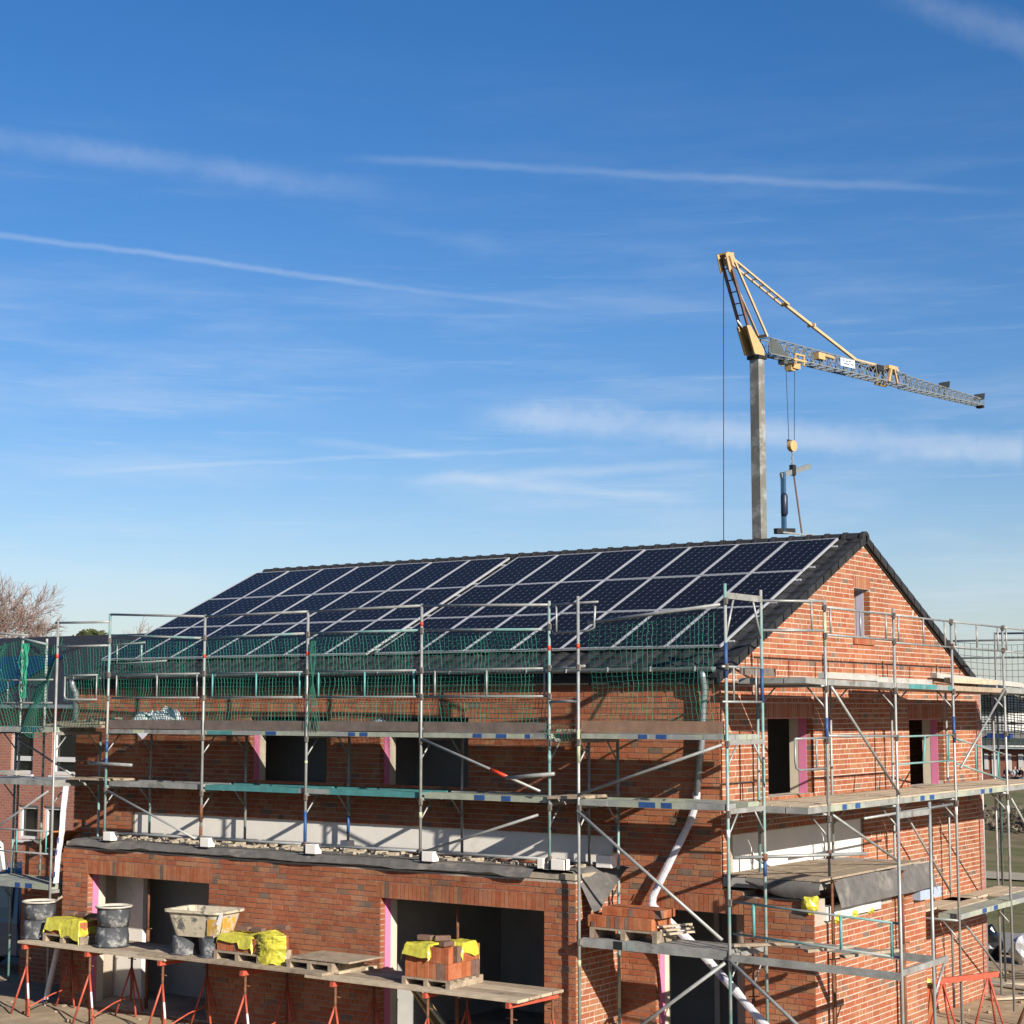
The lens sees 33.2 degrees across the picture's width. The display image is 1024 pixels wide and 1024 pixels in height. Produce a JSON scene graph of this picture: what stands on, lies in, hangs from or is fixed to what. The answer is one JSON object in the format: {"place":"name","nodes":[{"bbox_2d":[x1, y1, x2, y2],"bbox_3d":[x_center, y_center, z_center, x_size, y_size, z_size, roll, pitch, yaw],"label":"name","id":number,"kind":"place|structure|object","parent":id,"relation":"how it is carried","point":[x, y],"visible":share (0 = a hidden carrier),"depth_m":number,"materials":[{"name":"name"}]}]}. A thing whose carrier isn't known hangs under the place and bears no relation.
{"place":"outdoors","nodes":[
{"label":"outdoors","id":0,"kind":"place"},
{"bbox_2d":[0,861,22,962],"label":"van","id":1,"kind":"object","parent":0,"point":[15,917],"visible":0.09,"depth_m":35.47,"materials":[{"name":"blue metal"}]},
{"bbox_2d":[0,633,146,862],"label":"brick house","id":2,"kind":"structure","parent":0,"point":[30,765],"depth_m":56.07,"materials":[{"name":"red brick"}]},
{"bbox_2d":[19,805,37,839],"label":"window","id":3,"kind":"structure","parent":2,"relation":"in","point":[28,816],"depth_m":55.71,"materials":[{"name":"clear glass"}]},
{"bbox_2d":[55,735,76,774],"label":"window","id":4,"kind":"structure","parent":2,"relation":"in","point":[65,754],"depth_m":55.00,"materials":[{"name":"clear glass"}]},
{"bbox_2d":[0,952,1023,1023],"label":"ground","id":5,"kind":"structure","parent":0,"point":[40,1013],"depth_m":31.91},
{"bbox_2d":[10,944,79,1016],"bbox_3d":[-8.388,8.456,31.306,0.554,1.238,1.415,-5,-8,36],"label":"trestle","id":6,"kind":"object","parent":5,"relation":"on","point":[27,947],"visible":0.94,"depth_m":30.93,"materials":[{"name":"metal"}]},
{"bbox_2d":[34,939,150,951],"bbox_3d":[-7.184,7.693,30.314,3.827,0.052,0.284,-4,-8,35],"label":"plank","id":7,"kind":"object","parent":6,"relation":"on","point":[128,949],"visible":0.34,"depth_m":30.01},
{"bbox_2d":[21,919,45,938],"bbox_3d":[-8.658,7.617,31.420,0.636,0.320,0.636,-4,-8,35],"label":"mortar bucket","id":8,"kind":"object","parent":7,"relation":"on","point":[32,929],"visible":0.69,"depth_m":31.16,"materials":[{"name":"black plastic"}]},
{"bbox_2d":[22,898,57,920],"bbox_3d":[-8.658,7.288,31.458,0.652,0.332,0.652,-4,-8,35],"label":"mortar bucket","id":9,"kind":"object","parent":8,"relation":"on","point":[39,909],"visible":0.99,"depth_m":31.22,"materials":[{"name":"black plastic"}]},
{"bbox_2d":[94,926,130,947],"bbox_3d":[-7.059,7.486,30.311,0.636,0.330,0.636,-4,-8,35],"label":"mortar bucket","id":10,"kind":"object","parent":7,"relation":"on","point":[111,937],"visible":0.94,"depth_m":30.07,"materials":[{"name":"black plastic"}]},
{"bbox_2d":[95,903,132,927],"bbox_3d":[-7.043,7.136,30.340,0.652,0.362,0.652,-4,-8,35],"label":"mortar bucket","id":11,"kind":"object","parent":10,"relation":"on","point":[113,915],"visible":1,"depth_m":30.11,"materials":[{"name":"black plastic"}]},
{"bbox_2d":[151,949,350,974],"bbox_3d":[-4.389,7.427,28.379,4.263,0.056,0.284,-4,-8,35],"label":"plank","id":12,"kind":"object","parent":7,"relation":"on","point":[254,961],"visible":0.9,"depth_m":28.17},
{"bbox_2d":[169,934,199,954],"bbox_3d":[-5.551,7.334,29.145,0.540,0.310,0.540,-4,-8,35],"label":"mortar bucket","id":13,"kind":"object","parent":12,"relation":"on","point":[183,945],"visible":0.85,"depth_m":28.95,"materials":[{"name":"black plastic"}]},
{"bbox_2d":[164,905,244,937],"bbox_3d":[-5.200,6.943,29.069,1.233,0.440,0.800,-3,-7,27],"label":"mortar tub","id":14,"kind":"object","parent":13,"relation":"on","point":[205,921],"visible":0.97,"depth_m":28.82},
{"bbox_2d":[0,620,166,1002],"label":"scaffold","id":15,"kind":"object","parent":5,"relation":"on","point":[11,879],"visible":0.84,"depth_m":33.06,"materials":[{"name":"grey metal"}]},
{"bbox_2d":[0,638,62,737],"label":"safety net","id":16,"kind":"object","parent":15,"relation":"attached to","point":[44,683],"visible":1,"depth_m":33.24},
{"bbox_2d":[60,644,105,726],"bbox_3d":[-8.108,3.264,32.432,1.224,1.582,0.127,-4,-8,35],"label":"safety net","id":17,"kind":"object","parent":15,"relation":"attached to","point":[88,684],"visible":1,"depth_m":32.42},
{"bbox_2d":[72,952,142,1023],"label":"trestle","id":18,"kind":"object","parent":5,"relation":"on","point":[131,973],"visible":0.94,"depth_m":29.99,"materials":[{"name":"metal"}]},
{"bbox_2d":[17,939,172,960],"bbox_3d":[-7.302,7.659,30.020,3.776,0.055,0.284,-4,-8,35],"label":"plank","id":19,"kind":"object","parent":18,"relation":"on","point":[82,948],"visible":0.82,"depth_m":30.02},
{"bbox_2d":[43,933,95,944],"bbox_3d":[-7.838,7.665,30.961,1.000,0.140,0.750,-4,-8,35],"label":"pallet","id":20,"kind":"object","parent":19,"relation":"on","point":[87,939],"visible":0.42,"depth_m":30.66,"materials":[{"name":"brown wood"}]},
{"bbox_2d":[46,921,97,935],"bbox_3d":[-7.837,7.475,30.982,0.898,0.231,0.694,-4,-8,35],"label":"brick stack","id":21,"kind":"object","parent":20,"relation":"on","point":[85,925],"visible":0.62,"depth_m":30.66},
{"bbox_2d":[43,915,96,945],"bbox_3d":[-7.853,7.565,30.952,0.962,0.526,0.746,-4,-8,35],"label":"plastic film","id":22,"kind":"object","parent":21,"relation":"on","point":[68,925],"visible":0.78,"depth_m":30.65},
{"bbox_2d":[138,951,333,976],"bbox_3d":[-4.586,7.399,28.140,4.139,0.056,0.284,-4,-8,35],"label":"plank","id":23,"kind":"object","parent":19,"relation":"on","point":[278,968],"visible":1,"depth_m":27.95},
{"bbox_2d":[214,949,290,963],"bbox_3d":[-4.313,7.349,28.519,1.050,0.140,0.750,-4,-8,35],"label":"pallet","id":24,"kind":"object","parent":23,"relation":"on","point":[239,956],"visible":0.48,"depth_m":28.40,"materials":[{"name":"brown wood"}]},
{"bbox_2d":[217,935,288,953],"bbox_3d":[-4.313,7.159,28.541,0.975,0.231,0.692,-4,-8,35],"label":"brick stack","id":25,"kind":"object","parent":24,"relation":"on","point":[224,945],"visible":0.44,"depth_m":28.34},
{"bbox_2d":[256,930,285,965],"bbox_3d":[-3.976,7.106,27.977,0.352,0.562,0.724,4,-7,-29],"label":"plastic film","id":26,"kind":"object","parent":25,"relation":"on","point":[271,947],"visible":1,"depth_m":27.79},
{"bbox_2d":[287,958,363,972],"bbox_3d":[-3.002,7.256,27.607,0.950,0.140,0.800,-4,-8,35],"label":"pallet","id":27,"kind":"object","parent":23,"relation":"on","point":[314,964],"visible":0.53,"depth_m":27.34,"materials":[{"name":"brown wood"}]},
{"bbox_2d":[290,950,380,963],"bbox_3d":[-2.833,7.151,27.563,1.240,0.028,0.800,-4,-8,35],"label":"board","id":28,"kind":"object","parent":27,"relation":"on","point":[337,957],"visible":1,"depth_m":27.46,"materials":[{"name":"brown wood"}]},
{"bbox_2d":[148,960,215,1023],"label":"trestle","id":29,"kind":"object","parent":5,"relation":"on","point":[206,983],"visible":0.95,"depth_m":29.11,"materials":[{"name":"metal"}]},
{"bbox_2d":[234,969,295,1023],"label":"trestle","id":30,"kind":"object","parent":5,"relation":"on","point":[286,994],"visible":0.93,"depth_m":28.20,"materials":[{"name":"metal"}]},
{"bbox_2d":[422,992,472,1023],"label":"trestle","id":31,"kind":"object","parent":5,"relation":"on","point":[426,996],"visible":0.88,"depth_m":25.79,"materials":[{"name":"metal"}]},
{"bbox_2d":[305,975,528,1003],"bbox_3d":[-1.516,7.205,26.004,4.092,0.055,0.284,-4,-8,35],"label":"plank","id":32,"kind":"object","parent":31,"relation":"on","point":[437,990],"visible":0.82,"depth_m":25.78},
{"bbox_2d":[19,531,987,1023],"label":"brick house","id":33,"kind":"structure","parent":5,"relation":"on","point":[519,921],"depth_m":29.16,"materials":[{"name":"red brick"}]},
{"bbox_2d":[53,786,68,882],"bbox_3d":[-8.478,6.061,32.260,0.247,1.807,0.154,-4,-8,35],"label":"drain hose","id":34,"kind":"object","parent":33,"relation":"hanging from","point":[60,838],"visible":1,"depth_m":32.23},
{"bbox_2d":[171,625,259,658],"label":"solar panel","id":35,"kind":"object","parent":33,"relation":"on","point":[234,630],"visible":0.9,"depth_m":34.45,"materials":[{"name":"glass"}]},
{"bbox_2d":[191,596,274,626],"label":"solar panel","id":36,"kind":"object","parent":33,"relation":"on","point":[243,605],"visible":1,"depth_m":36.37,"materials":[{"name":"glass"}]},
{"bbox_2d":[278,567,356,595],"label":"solar panel","id":37,"kind":"object","parent":33,"relation":"on","point":[316,582],"visible":1,"depth_m":37.06,"materials":[{"name":"glass"}]},
{"bbox_2d":[299,591,384,622],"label":"solar panel","id":38,"kind":"object","parent":33,"relation":"on","point":[354,600],"visible":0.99,"depth_m":34.62,"materials":[{"name":"glass"}]},
{"bbox_2d":[87,601,617,869],"bbox_3d":[-2.974,3.719,29.424,11.374,4.242,1.408,-4,-8,35],"label":"scaffold","id":39,"kind":"object","parent":33,"relation":"on","point":[425,731],"visible":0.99,"depth_m":28.74,"materials":[{"name":"grey metal"}]},
{"bbox_2d":[112,631,552,728],"bbox_3d":[-3.434,2.901,29.362,9.917,1.664,0.116,-4,-8,35],"label":"safety net","id":40,"kind":"object","parent":39,"relation":"hanging from","point":[338,681],"visible":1,"depth_m":29.07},
{"bbox_2d":[117,835,595,867],"bbox_3d":[-3.194,5.814,29.624,10.805,0.050,0.906,-4,-8,35],"label":"roof debris","id":41,"kind":"object","parent":33,"relation":"on","point":[349,850],"visible":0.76,"depth_m":29.49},
{"bbox_2d":[325,619,417,655],"bbox_3d":[-2.624,2.345,32.136,0.994,0.039,1.654,-4,17,35],"label":"solar panel","id":42,"kind":"object","parent":33,"relation":"on","point":[397,624],"visible":0.83,"depth_m":32.09,"materials":[{"name":"glass"}]},
{"bbox_2d":[337,589,424,621],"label":"solar panel","id":43,"kind":"object","parent":33,"relation":"on","point":[394,598],"visible":0.91,"depth_m":34.03,"materials":[{"name":"glass"}]},
{"bbox_2d":[349,562,430,592],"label":"solar panel","id":44,"kind":"object","parent":33,"relation":"on","point":[390,577],"visible":1,"depth_m":35.90,"materials":[{"name":"glass"}]},
{"bbox_2d":[374,617,467,654],"bbox_3d":[-1.651,2.268,31.461,0.994,0.041,1.654,-4,17,35],"label":"solar panel","id":45,"kind":"object","parent":33,"relation":"on","point":[440,623],"visible":0.79,"depth_m":31.45,"materials":[{"name":"glass"}]},
{"bbox_2d":[427,557,509,588],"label":"solar panel","id":46,"kind":"object","parent":33,"relation":"on","point":[469,573],"visible":1,"depth_m":34.74,"materials":[{"name":"glass"}]},
{"bbox_2d":[427,585,513,617],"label":"solar panel","id":47,"kind":"object","parent":33,"relation":"on","point":[480,594],"visible":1,"depth_m":32.80,"materials":[{"name":"glass"}]},
{"bbox_2d":[470,582,557,616],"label":"solar panel","id":48,"kind":"object","parent":33,"relation":"on","point":[522,593],"visible":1,"depth_m":32.21,"materials":[{"name":"glass"}]},
{"bbox_2d":[514,580,603,615],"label":"solar panel","id":49,"kind":"object","parent":33,"relation":"on","point":[562,592],"visible":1,"depth_m":31.69,"materials":[{"name":"glass"}]},
{"bbox_2d":[517,552,600,583],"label":"solar panel","id":50,"kind":"object","parent":33,"relation":"on","point":[559,568],"visible":1,"depth_m":33.50,"materials":[{"name":"glass"}]},
{"bbox_2d":[560,578,650,613],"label":"solar panel","id":51,"kind":"object","parent":33,"relation":"on","point":[608,595],"visible":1,"depth_m":31.07,"materials":[{"name":"glass"}]},
{"bbox_2d":[561,610,656,650],"bbox_3d":[1.661,2.009,29.162,0.994,0.041,1.654,-5,17,35],"label":"solar panel","id":52,"kind":"object","parent":33,"relation":"on","point":[572,643],"visible":0.83,"depth_m":29.04,"materials":[{"name":"glass"}]},
{"bbox_2d":[605,547,689,579],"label":"solar panel","id":53,"kind":"object","parent":33,"relation":"on","point":[649,563],"visible":1,"depth_m":32.34,"materials":[{"name":"glass"}]},
{"bbox_2d":[608,576,698,611],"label":"solar panel","id":54,"kind":"object","parent":33,"relation":"on","point":[654,593],"visible":0.94,"depth_m":30.45,"materials":[{"name":"glass"}]},
{"bbox_2d":[612,608,708,649],"bbox_3d":[2.489,1.944,28.587,0.994,0.041,1.654,-4,17,35],"label":"solar panel","id":55,"kind":"object","parent":33,"relation":"on","point":[648,626],"visible":0.76,"depth_m":28.49,"materials":[{"name":"glass"}]},
{"bbox_2d":[652,544,737,577],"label":"solar panel","id":56,"kind":"object","parent":33,"relation":"on","point":[696,561],"visible":1,"depth_m":31.77,"materials":[{"name":"glass"}]},
{"bbox_2d":[648,792,768,1023],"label":"drain hose","id":57,"kind":"object","parent":33,"relation":"attached to","point":[742,999],"visible":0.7,"depth_m":26.08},
{"bbox_2d":[667,606,762,648],"bbox_3d":[3.317,1.879,28.012,0.994,0.039,1.654,-4,17,35],"label":"solar panel","id":58,"kind":"object","parent":33,"relation":"on","point":[741,617],"visible":0.76,"depth_m":27.95,"materials":[{"name":"glass"}]},
{"bbox_2d":[712,571,802,607],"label":"solar panel","id":59,"kind":"object","parent":33,"relation":"on","point":[771,585],"visible":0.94,"depth_m":29.43,"materials":[{"name":"glass"}]},
{"bbox_2d":[751,538,837,572],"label":"solar panel","id":60,"kind":"object","parent":33,"relation":"on","point":[800,555],"visible":1,"depth_m":30.61,"materials":[{"name":"glass"}]},
{"bbox_3d":[1.449,1.735,30.628,7.210,0.030,0.040,-4,-8,35],"label":"mounting rail","id":61,"kind":"object","parent":33,"relation":"attached to","visible":0},
{"bbox_2d":[658,573,749,609],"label":"solar panel","id":62,"kind":"object","parent":61,"relation":"attached to","point":[703,590],"visible":0.8,"depth_m":29.93,"materials":[{"name":"glass"}]},
{"bbox_3d":[2.320,1.189,31.945,7.210,0.030,0.040,-4,-8,35],"label":"mounting rail","id":63,"kind":"object","parent":33,"relation":"attached to","visible":0},
{"bbox_2d":[561,549,644,581],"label":"solar panel","id":64,"kind":"object","parent":63,"relation":"attached to","point":[602,565],"visible":1,"depth_m":32.93,"materials":[{"name":"glass"}]},
{"bbox_2d":[700,541,786,575],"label":"solar panel","id":65,"kind":"object","parent":63,"relation":"attached to","point":[744,558],"visible":1,"depth_m":31.19,"materials":[{"name":"glass"}]},
{"bbox_3d":[0.579,2.281,29.312,7.210,0.030,0.040,-4,-8,35],"label":"mounting rail","id":66,"kind":"object","parent":33,"relation":"attached to","visible":0},
{"bbox_2d":[418,616,511,653],"bbox_3d":[-0.823,2.204,30.886,0.994,0.040,1.654,-4,16,35],"label":"solar panel","id":67,"kind":"object","parent":66,"relation":"attached to","point":[482,622],"visible":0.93,"depth_m":30.90,"materials":[{"name":"glass"}]},
{"bbox_2d":[464,614,557,652],"bbox_3d":[0.005,2.139,30.311,0.994,0.041,1.654,-5,16,35],"label":"solar panel","id":68,"kind":"object","parent":66,"relation":"attached to","point":[528,621],"visible":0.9,"depth_m":30.29,"materials":[{"name":"glass"}]},
{"bbox_2d":[512,612,606,651],"bbox_3d":[0.833,2.074,29.737,0.994,0.039,1.654,-5,17,35],"label":"solar panel","id":69,"kind":"object","parent":66,"relation":"attached to","point":[566,621],"visible":0.84,"depth_m":29.69,"materials":[{"name":"glass"}]},
{"bbox_3d":[2.868,0.846,32.772,7.210,0.030,0.040,-4,-8,35],"label":"mounting rail","id":70,"kind":"object","parent":33,"relation":"attached to","visible":0},
{"bbox_2d":[475,555,557,585],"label":"solar panel","id":71,"kind":"object","parent":70,"relation":"attached to","point":[516,570],"visible":1,"depth_m":34.07,"materials":[{"name":"glass"}]},
{"bbox_3d":[-4.504,2.202,34.760,7.180,0.030,0.040,-4,-8,35],"label":"mounting rail","id":72,"kind":"object","parent":33,"relation":"attached to","visible":0},
{"bbox_2d":[158,598,239,627],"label":"solar panel","id":73,"kind":"object","parent":72,"relation":"attached to","point":[209,606],"visible":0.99,"depth_m":36.92,"materials":[{"name":"glass"}]},
{"bbox_2d":[226,594,310,625],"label":"solar panel","id":74,"kind":"object","parent":72,"relation":"attached to","point":[279,603],"visible":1,"depth_m":35.78,"materials":[{"name":"glass"}]},
{"bbox_2d":[262,593,346,624],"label":"solar panel","id":75,"kind":"object","parent":72,"relation":"attached to","point":[316,602],"visible":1,"depth_m":35.21,"materials":[{"name":"glass"}]},
{"bbox_2d":[378,587,465,619],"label":"solar panel","id":76,"kind":"object","parent":72,"relation":"attached to","point":[436,596],"visible":0.93,"depth_m":33.47,"materials":[{"name":"glass"}]},
{"bbox_3d":[-5.375,2.748,33.444,7.180,0.030,0.040,-4,-8,35],"label":"mounting rail","id":77,"kind":"object","parent":33,"relation":"attached to","visible":0},
{"bbox_2d":[101,627,188,660],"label":"solar panel","id":78,"kind":"object","parent":77,"relation":"attached to","point":[166,631],"visible":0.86,"depth_m":35.59,"materials":[{"name":"glass"}]},
{"bbox_2d":[135,626,223,659],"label":"solar panel","id":79,"kind":"object","parent":77,"relation":"attached to","point":[194,631],"visible":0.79,"depth_m":35.03,"materials":[{"name":"glass"}]},
{"bbox_2d":[207,623,297,657],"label":"solar panel","id":80,"kind":"object","parent":77,"relation":"attached to","point":[271,628],"visible":0.83,"depth_m":33.86,"materials":[{"name":"glass"}]},
{"bbox_2d":[245,622,335,657],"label":"solar panel","id":81,"kind":"object","parent":77,"relation":"attached to","point":[313,627],"visible":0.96,"depth_m":33.22,"materials":[{"name":"glass"}]},
{"bbox_2d":[284,620,375,656],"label":"solar panel","id":82,"kind":"object","parent":77,"relation":"attached to","point":[350,626],"visible":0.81,"depth_m":32.76,"materials":[{"name":"glass"}]},
{"bbox_3d":[-3.633,1.656,36.077,7.180,0.030,0.040,-4,-8,35],"label":"mounting rail","id":83,"kind":"object","parent":33,"relation":"attached to","visible":0},
{"bbox_2d":[210,571,287,598],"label":"solar panel","id":84,"kind":"object","parent":83,"relation":"attached to","point":[248,585],"visible":1,"depth_m":38.22,"materials":[{"name":"glass"}]},
{"bbox_2d":[242,569,321,597],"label":"solar panel","id":85,"kind":"object","parent":83,"relation":"attached to","point":[282,583],"visible":1,"depth_m":37.63,"materials":[{"name":"glass"}]},
{"bbox_2d":[312,565,392,594],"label":"solar panel","id":86,"kind":"object","parent":83,"relation":"attached to","point":[355,578],"visible":1,"depth_m":36.47,"materials":[{"name":"glass"}]},
{"bbox_2d":[387,560,468,590],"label":"solar panel","id":87,"kind":"object","parent":83,"relation":"attached to","point":[428,575],"visible":1,"depth_m":35.32,"materials":[{"name":"glass"}]},
{"bbox_2d":[505,994,558,1023],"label":"trestle","id":88,"kind":"object","parent":5,"relation":"on","point":[510,1006],"visible":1,"depth_m":25.27,"materials":[{"name":"metal"}]},
{"bbox_2d":[333,973,539,1000],"bbox_3d":[-1.394,7.239,26.295,4.228,0.048,0.284,-4,-8,35],"label":"plank","id":89,"kind":"object","parent":88,"relation":"on","point":[509,993],"visible":0.52,"depth_m":25.78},
{"bbox_2d":[350,970,551,997],"bbox_3d":[-1.147,7.262,26.499,4.059,0.048,0.284,-4,-8,35],"label":"plank","id":90,"kind":"object","parent":88,"relation":"on","point":[542,994],"visible":0.42,"depth_m":25.87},
{"bbox_2d":[402,974,482,989],"bbox_3d":[-1.064,7.154,26.281,0.920,0.120,0.850,-4,-8,35],"label":"pallet","id":91,"kind":"object","parent":90,"relation":"on","point":[461,982],"visible":0.62,"depth_m":26.02,"materials":[{"name":"brown wood"}]},
{"bbox_2d":[405,943,479,980],"bbox_3d":[-1.063,6.860,26.314,0.827,0.466,0.808,-4,-8,35],"label":"brick stack","id":92,"kind":"object","parent":91,"relation":"on","point":[448,963],"visible":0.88,"depth_m":25.98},
{"bbox_2d":[576,583,947,1023],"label":"scaffold","id":93,"kind":"object","parent":5,"relation":"on","point":[616,731],"visible":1,"depth_m":24.76,"materials":[{"name":"silver metal"}]},
{"bbox_2d":[590,927,676,943],"bbox_3d":[1.795,6.225,25.372,1.150,0.160,0.600,-4,-8,35],"label":"pallet","id":94,"kind":"object","parent":93,"relation":"on","point":[657,936],"visible":0.65,"depth_m":25.15,"materials":[{"name":"brown wood"}]},
{"bbox_2d":[588,912,670,930],"bbox_3d":[1.737,6.062,25.431,1.093,0.166,0.578,-4,-8,35],"label":"brick stack","id":95,"kind":"object","parent":94,"relation":"on","point":[599,919],"visible":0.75,"depth_m":25.17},
{"bbox_2d":[602,904,674,918],"bbox_3d":[1.871,5.908,25.378,0.991,0.116,0.460,-4,-8,35],"label":"brick stack","id":96,"kind":"object","parent":95,"relation":"on","point":[639,911],"visible":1,"depth_m":25.23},
{"bbox_2d":[588,607,722,732],"bbox_3d":[2.095,2.339,25.270,2.277,1.822,0.083,-4,-8,35],"label":"safety net","id":97,"kind":"object","parent":93,"relation":"attached to","point":[670,673],"visible":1,"depth_m":25.23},
{"bbox_2d":[738,599,1023,1023],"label":"scaffold","id":98,"kind":"object","parent":5,"relation":"on","point":[959,907],"visible":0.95,"depth_m":29.39,"materials":[{"name":"silver metal"}]},
{"bbox_2d":[930,971,1003,1023],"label":"trestle","id":99,"kind":"object","parent":5,"relation":"on","point":[987,976],"visible":0.9,"depth_m":29.41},
{"bbox_2d":[948,632,1023,988],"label":"scaffold","id":100,"kind":"object","parent":5,"relation":"on","point":[995,657],"visible":0.3,"depth_m":36.14,"materials":[{"name":"metal"}]},
{"bbox_2d":[0,0,1023,697],"label":"sky","id":101,"kind":"structure","parent":0,"point":[283,283],"materials":[{"name":"blue"}]},
{"bbox_2d":[981,685,1023,746],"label":"house","id":102,"kind":"structure","parent":0,"point":[1001,710],"depth_m":176.26,"materials":[{"name":"tile"}]},
{"bbox_2d":[982,730,1023,779],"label":"brick building","id":103,"kind":"structure","parent":0,"point":[1016,757],"depth_m":136.51,"materials":[{"name":"brick"}]},
{"bbox_2d":[984,805,1023,847],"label":"earth mound","id":104,"kind":"object","parent":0,"point":[1016,838],"visible":0.03,"depth_m":73.78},
{"bbox_2d":[984,790,1023,805],"bbox_3d":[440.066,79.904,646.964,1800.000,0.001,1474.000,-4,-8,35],"label":"ground","id":105,"kind":"structure","parent":0,"point":[1017,796],"depth_m":110.38,"materials":[{"name":"green plant"}]},
{"bbox_2d":[716,252,984,539],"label":"tower crane","id":106,"kind":"object","parent":105,"relation":"on","point":[751,343],"visible":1,"depth_m":89.99,"materials":[{"name":"metal"}]},
{"bbox_2d":[774,464,812,535],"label":"lifting fork","id":107,"kind":"object","parent":106,"relation":"hanging from","point":[793,470],"visible":0.95,"depth_m":90.61,"materials":[{"name":"metal"}]},
{"bbox_2d":[985,846,1023,932],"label":"lawn","id":108,"kind":"structure","parent":0,"point":[1017,859],"depth_m":56.74,"materials":[{"name":"green plant"}]},
{"bbox_2d":[0,571,66,637],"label":"bare tree","id":109,"kind":"object","parent":108,"relation":"on","point":[29,628],"visible":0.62,"depth_m":96.77,"materials":[{"name":"brown plant"}]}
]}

